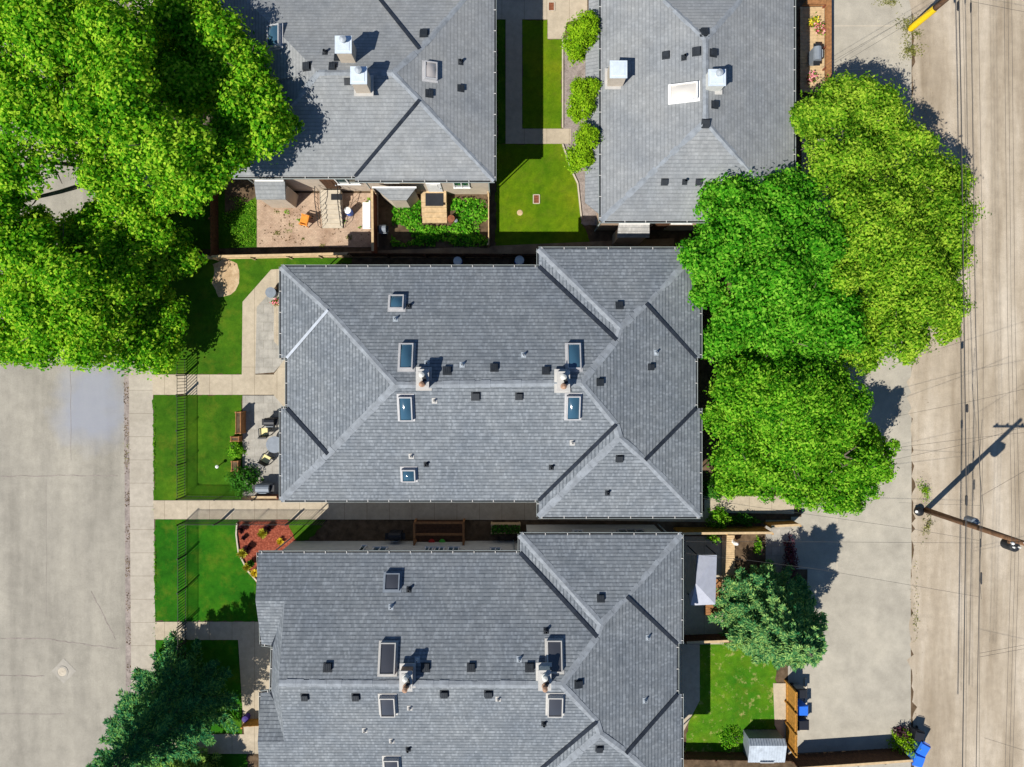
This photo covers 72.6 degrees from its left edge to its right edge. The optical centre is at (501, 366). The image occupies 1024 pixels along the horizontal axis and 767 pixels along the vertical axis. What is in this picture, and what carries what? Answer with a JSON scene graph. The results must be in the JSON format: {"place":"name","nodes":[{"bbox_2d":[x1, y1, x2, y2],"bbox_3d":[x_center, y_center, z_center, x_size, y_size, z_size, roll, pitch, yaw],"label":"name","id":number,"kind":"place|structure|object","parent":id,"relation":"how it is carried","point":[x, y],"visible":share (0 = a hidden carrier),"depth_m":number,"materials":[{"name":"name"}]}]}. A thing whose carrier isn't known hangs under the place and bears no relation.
{"place":"outdoors","nodes":[
{"label":"outdoors","id":0,"kind":"place"},
{"bbox_2d":[0,0,125,766],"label":"street","id":1,"kind":"structure","parent":0,"point":[74,526],"depth_m":46.65,"materials":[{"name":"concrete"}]},
{"bbox_2d":[52,658,75,683],"bbox_3d":[-29.350,20.350,46.632,1.202,0.035,1.202,45,90,0],"label":"manhole cover","id":2,"kind":"object","parent":1,"relation":"on","point":[63,670],"visible":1,"depth_m":46.64,"materials":[{"name":"concrete"}]},
{"bbox_2d":[124,3,130,692],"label":"gutter","id":3,"kind":"object","parent":1,"relation":"on","point":[127,554],"visible":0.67,"depth_m":46.64,"materials":[{"name":"concrete"}]},
{"bbox_2d":[0,0,170,250],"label":"ash tree","id":4,"kind":"object","parent":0,"point":[34,33],"visible":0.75,"depth_m":37.01,"materials":[{"name":"green plant"}]},
{"bbox_2d":[129,0,155,694],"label":"sidewalk","id":5,"kind":"structure","parent":0,"point":[142,537],"depth_m":46.50,"materials":[{"name":"concrete"}]},
{"bbox_2d":[152,395,242,499],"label":"lawn","id":6,"kind":"structure","parent":0,"point":[209,427],"depth_m":46.50,"materials":[{"name":"green plant"}]},
{"bbox_2d":[176,395,256,500],"bbox_3d":[-18.650,5.275,45.815,4.981,1.370,6.830,0,90,0],"label":"metal fence","id":7,"kind":"object","parent":6,"relation":"on","point":[185,496],"visible":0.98,"depth_m":45.81,"materials":[{"name":"black metal"}]},
{"bbox_2d":[226,441,246,458],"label":"patio bush","id":8,"kind":"object","parent":6,"relation":"on","point":[237,453],"visible":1,"depth_m":46.13,"materials":[{"name":"green plant"}]},
{"bbox_2d":[235,411,245,433],"bbox_3d":[-17.250,3.650,46.008,0.410,0.985,1.460,0,90,0],"label":"planter box","id":9,"kind":"object","parent":6,"relation":"on","point":[240,422],"visible":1,"depth_m":45.59,"materials":[{"name":"brown wood"}]},
{"bbox_2d":[224,464,263,498],"bbox_3d":[-17.000,7.387,45.879,2.208,1.431,2.362,-31,90,0],"label":"patio bush","id":10,"kind":"object","parent":6,"relation":"on","point":[236,480],"visible":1,"depth_m":45.93,"materials":[{"name":"green plant"}]},
{"bbox_2d":[155,640,241,733],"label":"lawn","id":11,"kind":"structure","parent":0,"point":[225,653],"depth_m":46.50,"materials":[{"name":"green plant"}]},
{"bbox_2d":[85,629,240,766],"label":"spruce tree","id":12,"kind":"object","parent":11,"relation":"on","point":[161,717],"visible":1,"depth_m":42.00,"materials":[{"name":"green plant"}]},
{"bbox_2d":[156,754,247,766],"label":"lawn","id":13,"kind":"structure","parent":0,"point":[233,760],"depth_m":46.50,"materials":[{"name":"green plant"}]},
{"bbox_2d":[154,0,256,249],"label":"lawn","id":14,"kind":"structure","parent":0,"point":[200,226],"depth_m":46.50,"materials":[{"name":"green plant"}]},
{"bbox_2d":[53,0,304,218],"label":"ash tree","id":15,"kind":"object","parent":14,"relation":"on","point":[193,63],"visible":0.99,"depth_m":37.07,"materials":[{"name":"green plant"}]},
{"bbox_2d":[208,189,218,255],"bbox_3d":[-18.975,-9.624,45.828,0.130,1.375,4.850,-1,90,0],"label":"wood fence","id":16,"kind":"object","parent":14,"relation":"on","point":[214,234],"visible":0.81,"depth_m":45.83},
{"bbox_2d":[222,196,255,245],"bbox_3d":[-17.532,-9.748,46.398,2.351,0.332,3.369,0,90,0],"label":"garden foliage","id":17,"kind":"object","parent":14,"relation":"on","point":[247,235],"visible":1,"depth_m":46.42,"materials":[{"name":"green plant"}]},
{"bbox_2d":[154,519,257,621],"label":"lawn","id":18,"kind":"structure","parent":0,"point":[220,584],"depth_m":46.50,"materials":[{"name":"green plant"}]},
{"bbox_2d":[176,520,326,628],"bbox_3d":[-16.375,13.575,45.815,9.430,1.370,6.730,0,90,0],"label":"metal fence","id":19,"kind":"object","parent":18,"relation":"on","point":[216,523],"visible":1,"depth_m":45.88,"materials":[{"name":"black metal"}]},
{"bbox_2d":[155,622,258,639],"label":"walkway","id":20,"kind":"structure","parent":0,"point":[224,630],"depth_m":46.47,"materials":[{"name":"concrete"}]},
{"bbox_2d":[153,375,273,394],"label":"walkway","id":21,"kind":"structure","parent":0,"point":[226,385],"depth_m":46.47,"materials":[{"name":"concrete"}]},
{"bbox_2d":[176,734,257,753],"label":"walkway","id":22,"kind":"structure","parent":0,"point":[236,744],"depth_m":46.47,"materials":[{"name":"concrete"}]},
{"bbox_2d":[152,258,351,374],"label":"lawn","id":23,"kind":"structure","parent":0,"point":[213,340],"depth_m":46.50,"materials":[{"name":"green plant"}]},
{"bbox_2d":[212,259,238,296],"bbox_3d":[-18.433,-5.956,46.492,1.830,0.001,2.582,0,90,0],"label":"bare patch","id":24,"kind":"object","parent":23,"relation":"on","point":[225,281],"visible":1,"depth_m":46.49,"materials":[{"name":"soil"}]},
{"bbox_2d":[178,252,352,260],"bbox_3d":[-16.450,-7.256,45.926,13.005,1.176,0.288,-1,90,0],"label":"wood fence","id":25,"kind":"object","parent":23,"relation":"on","point":[290,256],"visible":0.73,"depth_m":45.34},
{"bbox_2d":[238,640,270,733],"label":"walkway","id":26,"kind":"structure","parent":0,"point":[254,658],"depth_m":46.47,"materials":[{"name":"concrete"}]},
{"bbox_2d":[242,269,278,374],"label":"walkway","id":27,"kind":"structure","parent":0,"point":[254,298],"depth_m":46.47,"materials":[{"name":"concrete"}]},
{"bbox_2d":[243,395,282,495],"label":"patio","id":28,"kind":"structure","parent":0,"point":[257,408],"depth_m":46.47,"materials":[{"name":"concrete"}]},
{"bbox_2d":[252,483,273,493],"bbox_3d":[-15.638,7.969,45.875,1.440,1.080,0.589,0,90,0],"label":"barbecue grill","id":29,"kind":"object","parent":28,"relation":"on","point":[264,487],"visible":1,"depth_m":45.45,"materials":[{"name":"grey metal"}]},
{"bbox_2d":[266,436,278,452],"bbox_3d":[-14.939,5.096,46.099,1.100,0.732,1.100,0,90,0],"label":"round table","id":30,"kind":"object","parent":28,"relation":"on","point":[272,444],"visible":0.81,"depth_m":45.73,"materials":[{"name":"grey plastic"}]},
{"bbox_2d":[255,293,283,373],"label":"patio","id":31,"kind":"structure","parent":0,"point":[268,360],"depth_m":46.47,"materials":[{"name":"concrete"}]},
{"bbox_2d":[274,360,284,405],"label":"walkway","id":32,"kind":"structure","parent":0,"point":[279,384],"depth_m":46.46,"materials":[{"name":"concrete"}]},
{"bbox_2d":[288,519,324,540],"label":"lawn","id":33,"kind":"structure","parent":0,"point":[300,532],"depth_m":46.49,"materials":[{"name":"green plant"}]},
{"bbox_2d":[257,193,377,246],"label":"patio","id":34,"kind":"structure","parent":0,"point":[313,234],"depth_m":46.48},
{"bbox_2d":[314,186,343,227],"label":"porch steps","id":35,"kind":"structure","parent":34,"relation":"on","point":[331,204],"depth_m":45.79,"materials":[{"name":"wood"}]},
{"bbox_2d":[363,201,370,228],"bbox_3d":[-8.900,-10.000,46.000,0.600,1.000,1.750,0,90,0],"label":"garden bench","id":36,"kind":"object","parent":34,"relation":"on","point":[366,215],"visible":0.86,"depth_m":46.00,"materials":[{"name":"white paint"}]},
{"bbox_2d":[370,189,377,252],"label":"wood fence","id":37,"kind":"object","parent":34,"relation":"on","point":[374,242],"visible":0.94,"depth_m":45.25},
{"bbox_2d":[153,500,717,521],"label":"walkway","id":38,"kind":"structure","parent":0,"point":[221,509],"depth_m":46.47,"materials":[{"name":"concrete"}]},
{"bbox_2d":[306,238,673,257],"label":"walkway","id":39,"kind":"structure","parent":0,"point":[530,248],"depth_m":46.49,"materials":[{"name":"concrete"}]},
{"bbox_2d":[347,253,538,257],"bbox_3d":[-3.750,-7.325,45.877,12.600,1.275,0.131,0,90,0],"label":"wood fence","id":40,"kind":"object","parent":39,"relation":"on","point":[426,255],"visible":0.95,"depth_m":45.59,"materials":[{"name":"wood"}]},
{"bbox_2d":[496,19,505,143],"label":"lawn","id":41,"kind":"structure","parent":0,"point":[501,90],"depth_m":46.50,"materials":[{"name":"green plant"}]},
{"bbox_2d":[153,0,916,766],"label":"yard ground","id":42,"kind":"structure","parent":0,"point":[745,550],"depth_m":46.52,"materials":[{"name":"soil"}]},
{"bbox_2d":[0,192,207,380],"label":"ash tree","id":43,"kind":"object","parent":42,"relation":"on","point":[91,269],"visible":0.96,"depth_m":40.96,"materials":[{"name":"green plant"}]},
{"bbox_2d":[156,748,223,766],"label":"tree","id":44,"kind":"object","parent":42,"relation":"on","point":[189,763],"visible":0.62,"depth_m":45.67,"materials":[{"name":"green plant"}]},
{"bbox_2d":[237,519,295,582],"bbox_3d":[-15.582,12.562,46.488,4.180,0.001,4.862,0,90,0],"label":"flower bed","id":45,"kind":"object","parent":42,"relation":"on","point":[254,541],"visible":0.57,"depth_m":46.49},
{"bbox_2d":[217,0,495,208],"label":"house","id":46,"kind":"structure","parent":42,"relation":"on","point":[392,102],"depth_m":40.68,"materials":[{"name":"grey"}]},
{"bbox_2d":[308,521,545,540],"bbox_3d":[-5.229,11.177,46.488,16.600,0.001,1.806,0,90,0],"label":"flower bed","id":47,"kind":"object","parent":42,"relation":"on","point":[375,531],"visible":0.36,"depth_m":46.49,"materials":[{"name":"soil"}]},
{"bbox_2d":[385,530,404,541],"bbox_3d":[-7.000,11.125,45.910,1.320,1.080,0.589,0,90,0],"label":"barbecue grill","id":48,"kind":"object","parent":47,"relation":"on","point":[395,535],"visible":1,"depth_m":45.50,"materials":[{"name":"black metal"}]},
{"bbox_2d":[491,522,520,534],"bbox_3d":[0.258,10.651,45.959,1.982,1.081,0.748,0,90,0],"label":"planter box","id":49,"kind":"object","parent":47,"relation":"on","point":[500,528],"visible":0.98,"depth_m":45.80,"materials":[{"name":"beige wood"}]},
{"bbox_2d":[379,194,491,247],"bbox_3d":[-4.421,-9.800,46.488,7.498,0.001,3.757,0,90,0],"label":"flower bed","id":50,"kind":"object","parent":42,"relation":"on","point":[402,233],"visible":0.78,"depth_m":46.49,"materials":[{"name":"plant"}]},
{"bbox_2d":[421,191,446,222],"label":"porch steps","id":51,"kind":"structure","parent":50,"relation":"on","point":[434,206],"depth_m":45.85,"materials":[{"name":"beige wood"}]},
{"bbox_2d":[390,197,487,246],"bbox_3d":[-4.123,-9.627,46.224,6.607,0.750,3.369,0,90,0],"label":"garden foliage","id":52,"kind":"object","parent":50,"relation":"on","point":[457,229],"visible":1,"depth_m":46.29,"materials":[{"name":"green plant"}]},
{"bbox_2d":[413,518,464,544],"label":"garden deck","id":53,"kind":"structure","parent":42,"relation":"on","point":[445,530],"depth_m":46.17,"materials":[{"name":"brown wood"}]},
{"bbox_2d":[255,524,683,766],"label":"house","id":54,"kind":"structure","parent":42,"relation":"on","point":[545,646],"depth_m":40.51,"materials":[{"name":"grey stone"}]},
{"bbox_2d":[279,247,701,518],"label":"house","id":55,"kind":"structure","parent":42,"relation":"on","point":[559,383],"depth_m":40.67,"materials":[{"name":"grey stone"}]},
{"bbox_2d":[563,36,595,225],"bbox_3d":[5.450,-16.248,46.488,2.859,0.001,13.627,0,90,0],"label":"flower bed","id":56,"kind":"object","parent":42,"relation":"on","point":[587,211],"visible":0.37,"depth_m":46.49,"materials":[{"name":"gravel"}]},
{"bbox_2d":[560,9,600,66],"bbox_3d":[4.604,-19.871,43.580,2.399,5.908,3.069,41,90,0],"label":"garden shrub","id":57,"kind":"object","parent":56,"relation":"on","point":[582,33],"visible":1,"depth_m":41.22,"materials":[{"name":"green plant"}]},
{"bbox_2d":[561,121,602,173],"bbox_3d":[4.890,-13.133,43.663,2.232,5.719,2.802,22,90,0],"label":"garden shrub","id":58,"kind":"object","parent":56,"relation":"on","point":[580,155],"visible":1,"depth_m":41.25,"materials":[{"name":"green plant"}]},
{"bbox_2d":[565,74,602,123],"bbox_3d":[4.837,-15.931,43.689,1.991,5.674,2.878,13,90,0],"label":"garden shrub","id":59,"kind":"object","parent":56,"relation":"on","point":[583,94],"visible":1,"depth_m":41.32,"materials":[{"name":"green plant"}]},
{"bbox_2d":[679,644,699,729],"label":"walkway","id":60,"kind":"structure","parent":42,"relation":"on","point":[689,671],"depth_m":46.47,"materials":[{"name":"concrete"}]},
{"bbox_2d":[585,0,795,243],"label":"house","id":61,"kind":"structure","parent":42,"relation":"on","point":[693,94],"depth_m":40.70,"materials":[{"name":"grey"}]},
{"bbox_2d":[682,536,723,643],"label":"walkway","id":62,"kind":"structure","parent":42,"relation":"on","point":[696,621],"depth_m":46.49,"materials":[{"name":"concrete"}]},
{"bbox_2d":[687,545,716,605],"bbox_3d":[12.816,13.521,45.025,1.719,2.950,3.254,0,90,0],"label":"gazebo","id":63,"kind":"object","parent":62,"relation":"on","point":[703,591],"visible":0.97,"depth_m":44.03,"materials":[{"name":"grey fabric"}]},
{"bbox_2d":[684,634,729,643],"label":"wood fence","id":64,"kind":"object","parent":62,"relation":"on","point":[703,638],"visible":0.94,"depth_m":45.70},
{"bbox_2d":[705,579,720,614],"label":"garden platform","id":65,"kind":"structure","parent":62,"relation":"on","point":[709,609],"depth_m":46.34,"materials":[{"name":"brown wood"}]},
{"bbox_2d":[702,475,723,501],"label":"hedge shrub","id":66,"kind":"object","parent":42,"relation":"on","point":[709,490],"visible":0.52,"depth_m":46.08,"materials":[{"name":"green plant"}]},
{"bbox_2d":[705,504,733,528],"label":"hedge shrub","id":67,"kind":"object","parent":42,"relation":"on","point":[720,514],"visible":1,"depth_m":45.94,"materials":[{"name":"green plant"}]},
{"bbox_2d":[673,526,773,534],"bbox_3d":[14.450,10.695,45.626,6.000,1.777,0.190,0,90,0],"label":"wood fence","id":68,"kind":"object","parent":42,"relation":"on","point":[719,530],"visible":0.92,"depth_m":45.40,"materials":[{"name":"wood"}]},
{"bbox_2d":[721,535,734,581],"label":"boardwalk","id":69,"kind":"structure","parent":42,"relation":"on","point":[728,562],"depth_m":46.38,"materials":[{"name":"beige wood"}]},
{"bbox_2d":[704,514,764,524],"bbox_3d":[15.486,10.172,46.488,4.120,0.001,0.794,0,90,0],"label":"flower bed","id":70,"kind":"object","parent":42,"relation":"on","point":[760,517],"visible":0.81,"depth_m":46.49,"materials":[{"name":"soil"}]},
{"bbox_2d":[727,513,763,527],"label":"hedge shrub","id":71,"kind":"object","parent":70,"relation":"on","point":[742,521],"visible":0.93,"depth_m":46.11,"materials":[{"name":"green plant"}]},
{"bbox_2d":[684,751,793,763],"bbox_3d":[15.249,25.750,45.977,7.601,1.075,0.131,1,90,0],"label":"wood fence","id":72,"kind":"object","parent":42,"relation":"on","point":[719,756],"visible":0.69,"depth_m":45.93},
{"bbox_2d":[704,496,793,513],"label":"walkway","id":73,"kind":"structure","parent":42,"relation":"on","point":[777,505],"depth_m":46.47,"materials":[{"name":"concrete"}]},
{"bbox_2d":[743,729,786,762],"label":"garden shed","id":74,"kind":"structure","parent":42,"relation":"on","point":[765,746],"depth_m":45.27,"materials":[{"name":"grey plastic"}]},
{"bbox_2d":[707,559,829,672],"bbox_3d":[17.098,15.716,42.471,7.249,8.342,6.581,0,90,0],"label":"spruce tree","id":75,"kind":"object","parent":42,"relation":"on","point":[775,621],"visible":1,"depth_m":42.72,"materials":[{"name":"green plant"}]},
{"bbox_2d":[675,162,869,376],"bbox_3d":[16.070,-5.328,41.861,11.937,9.353,13.079,0,90,0],"label":"maple tree","id":76,"kind":"object","parent":42,"relation":"on","point":[774,257],"visible":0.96,"depth_m":39.59,"materials":[{"name":"green plant"}]},
{"bbox_2d":[766,520,790,583],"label":"walkway","id":77,"kind":"structure","parent":42,"relation":"on","point":[775,552],"depth_m":46.48,"materials":[{"name":"concrete"}]},
{"bbox_2d":[763,520,800,527],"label":"wood fence","id":78,"kind":"object","parent":77,"relation":"on","point":[791,523],"visible":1,"depth_m":45.67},
{"bbox_2d":[773,683,787,747],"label":"walkway","id":79,"kind":"structure","parent":42,"relation":"on","point":[779,691],"depth_m":46.47,"materials":[{"name":"concrete"}]},
{"bbox_2d":[784,679,797,757],"bbox_3d":[18.900,22.950,45.577,0.130,1.873,4.200,0,90,0],"label":"wood fence","id":80,"kind":"object","parent":79,"relation":"on","point":[791,701],"visible":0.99,"depth_m":45.55,"materials":[{"name":"wood"}]},
{"bbox_2d":[781,534,799,579],"bbox_3d":[19.127,12.743,46.011,0.970,1.126,3.405,0,90,0],"label":"hedge shrub","id":81,"kind":"object","parent":42,"relation":"on","point":[792,557],"visible":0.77,"depth_m":46.03,"materials":[{"name":"purple plant"}]},
{"bbox_2d":[700,350,901,516],"bbox_3d":[17.954,4.125,42.141,12.635,8.922,10.226,0,90,0],"label":"maple tree","id":82,"kind":"object","parent":42,"relation":"on","point":[813,432],"visible":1,"depth_m":40.78,"materials":[{"name":"green plant"}]},
{"bbox_2d":[799,0,831,92],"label":"narrow deck","id":83,"kind":"structure","parent":42,"relation":"on","point":[808,37],"depth_m":46.22,"materials":[{"name":"beige wood"}]},
{"bbox_2d":[808,43,822,65],"bbox_3d":[20.541,-20.368,45.610,0.590,1.080,1.440,0,90,0],"label":"barbecue grill","id":84,"kind":"object","parent":83,"relation":"on","point":[815,54],"visible":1,"depth_m":45.31,"materials":[{"name":"grey metal"}]},
{"bbox_2d":[788,569,910,752],"bbox_3d":[23.200,19.650,46.506,8.200,0.001,12.300,0,90,0],"label":"parking pad","id":85,"kind":"object","parent":42,"relation":"on","point":[858,677],"visible":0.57,"depth_m":46.51,"materials":[{"name":"concrete"}]},
{"bbox_2d":[789,748,913,766],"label":"wood fence","id":86,"kind":"object","parent":42,"relation":"on","point":[860,757],"visible":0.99,"depth_m":45.63,"materials":[{"name":"wood"}]},
{"bbox_2d":[791,105,911,568],"bbox_3d":[23.325,-2.000,46.508,8.050,0.001,31.000,0,90,0],"label":"parking pad","id":87,"kind":"object","parent":42,"relation":"on","point":[826,542],"visible":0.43,"depth_m":46.51,"materials":[{"name":"concrete"}]},
{"bbox_2d":[848,762,910,766],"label":"parking pad","id":88,"kind":"object","parent":42,"relation":"on","point":[906,764],"visible":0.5,"depth_m":46.51,"materials":[{"name":"concrete"}]},
{"bbox_2d":[788,69,991,376],"bbox_3d":[22.868,-8.382,42.027,11.930,9.244,18.438,0,90,0],"label":"maple tree","id":89,"kind":"object","parent":42,"relation":"on","point":[899,268],"visible":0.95,"depth_m":39.86,"materials":[{"name":"green plant"}]},
{"bbox_2d":[886,728,918,758],"bbox_3d":[26.590,24.916,45.749,1.974,1.642,1.969,0,90,0],"label":"hedge shrub","id":90,"kind":"object","parent":42,"relation":"on","point":[901,742],"visible":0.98,"depth_m":45.88,"materials":[{"name":"green plant"}]},
{"bbox_2d":[506,19,570,143],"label":"walkway","id":91,"kind":"structure","parent":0,"point":[516,133],"depth_m":46.47,"materials":[{"name":"concrete"}]},
{"bbox_2d":[494,0,586,38],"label":"walkway","id":92,"kind":"structure","parent":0,"point":[561,14],"depth_m":46.47,"materials":[{"name":"concrete"}]},
{"bbox_2d":[522,19,561,128],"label":"lawn","id":93,"kind":"structure","parent":0,"point":[541,80],"depth_m":46.50,"materials":[{"name":"green plant"}]},
{"bbox_2d":[495,144,589,245],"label":"lawn","id":94,"kind":"structure","parent":0,"point":[526,173],"depth_m":46.50,"materials":[{"name":"green plant"}]},
{"bbox_2d":[684,643,775,751],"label":"lawn","id":95,"kind":"structure","parent":0,"point":[736,688],"depth_m":46.50,"materials":[{"name":"green plant"}]},
{"bbox_2d":[716,725,743,752],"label":"hedge shrub","id":96,"kind":"object","parent":95,"relation":"on","point":[734,743],"visible":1,"depth_m":46.25,"materials":[{"name":"green plant"}]},
{"bbox_2d":[821,0,911,104],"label":"parking pad","id":97,"kind":"object","parent":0,"point":[884,53],"depth_m":46.51,"materials":[{"name":"concrete"}]},
{"bbox_2d":[908,0,948,31],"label":"utility pole","id":98,"kind":"object","parent":97,"relation":"on","point":[917,22],"visible":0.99,"depth_m":44.58,"materials":[{"name":"yellow wood"}]},
{"bbox_2d":[907,0,1023,766],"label":"alley","id":99,"kind":"structure","parent":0,"point":[936,665],"depth_m":46.50,"materials":[{"name":"concrete"}]},
{"bbox_2d":[906,748,924,766],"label":"wheeled bin","id":100,"kind":"object","parent":99,"relation":"on","point":[918,759],"visible":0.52,"depth_m":45.38,"materials":[{"name":"blue plastic"}]},
{"bbox_2d":[908,724,924,741],"bbox_3d":[27.356,24.169,46.003,0.594,0.987,0.748,11,90,0],"label":"wheeled bin","id":101,"kind":"object","parent":99,"relation":"on","point":[917,735],"visible":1,"depth_m":45.60,"materials":[{"name":"black plastic"}]},
{"bbox_2d":[911,739,930,756],"bbox_3d":[27.518,24.917,45.920,0.693,1.151,0.873,29,90,0],"label":"wheeled bin","id":102,"kind":"object","parent":99,"relation":"on","point":[923,749],"visible":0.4,"depth_m":45.38,"materials":[{"name":"blue plastic"}]},
{"bbox_2d":[923,507,1023,551],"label":"utility pole","id":103,"kind":"object","parent":99,"relation":"on","point":[974,522],"visible":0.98,"depth_m":41.09,"materials":[{"name":"brown wood"}]},
{"bbox_2d":[957,0,967,766],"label":"overhead wire","id":104,"kind":"object","parent":103,"relation":"attached to","point":[958,9],"visible":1,"depth_m":39.98,"materials":[{"name":"metal"}]},
{"bbox_2d":[963,27,968,666],"bbox_3d":[26.422,1.096,39.650,0.291,0.116,49.033,0,90,0],"label":"overhead wire","id":105,"kind":"object","parent":103,"relation":"attached to","point":[968,369],"visible":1,"depth_m":39.60,"materials":[{"name":"rubber"}]},
{"bbox_2d":[970,0,981,766],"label":"overhead wire","id":106,"kind":"object","parent":103,"relation":"attached to","point":[980,579],"visible":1,"depth_m":39.42,"materials":[{"name":"rubber"}]},
{"bbox_2d":[978,4,983,734],"bbox_3d":[27.019,1.150,39.350,0.233,0.316,48.668,0,90,0],"label":"overhead wire","id":107,"kind":"object","parent":103,"relation":"attached to","point":[982,455],"visible":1,"depth_m":39.23,"materials":[{"name":"rubber"}]},
{"bbox_2d":[1004,10,1011,760],"bbox_3d":[26.929,0.997,37.075,0.417,0.064,45.877,0,90,0],"label":"overhead wire","id":108,"kind":"object","parent":103,"relation":"attached to","point":[1008,368],"visible":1,"depth_m":37.09,"materials":[{"name":"rubber"}]},
{"bbox_2d":[1008,34,1015,766],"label":"overhead wire","id":109,"kind":"object","parent":103,"relation":"attached to","point":[1012,379],"visible":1,"depth_m":37.08,"materials":[{"name":"rubber"}]},
{"bbox_2d":[1012,58,1019,766],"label":"overhead wire","id":110,"kind":"object","parent":103,"relation":"attached to","point":[1016,389],"visible":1,"depth_m":37.08,"materials":[{"name":"rubber"}]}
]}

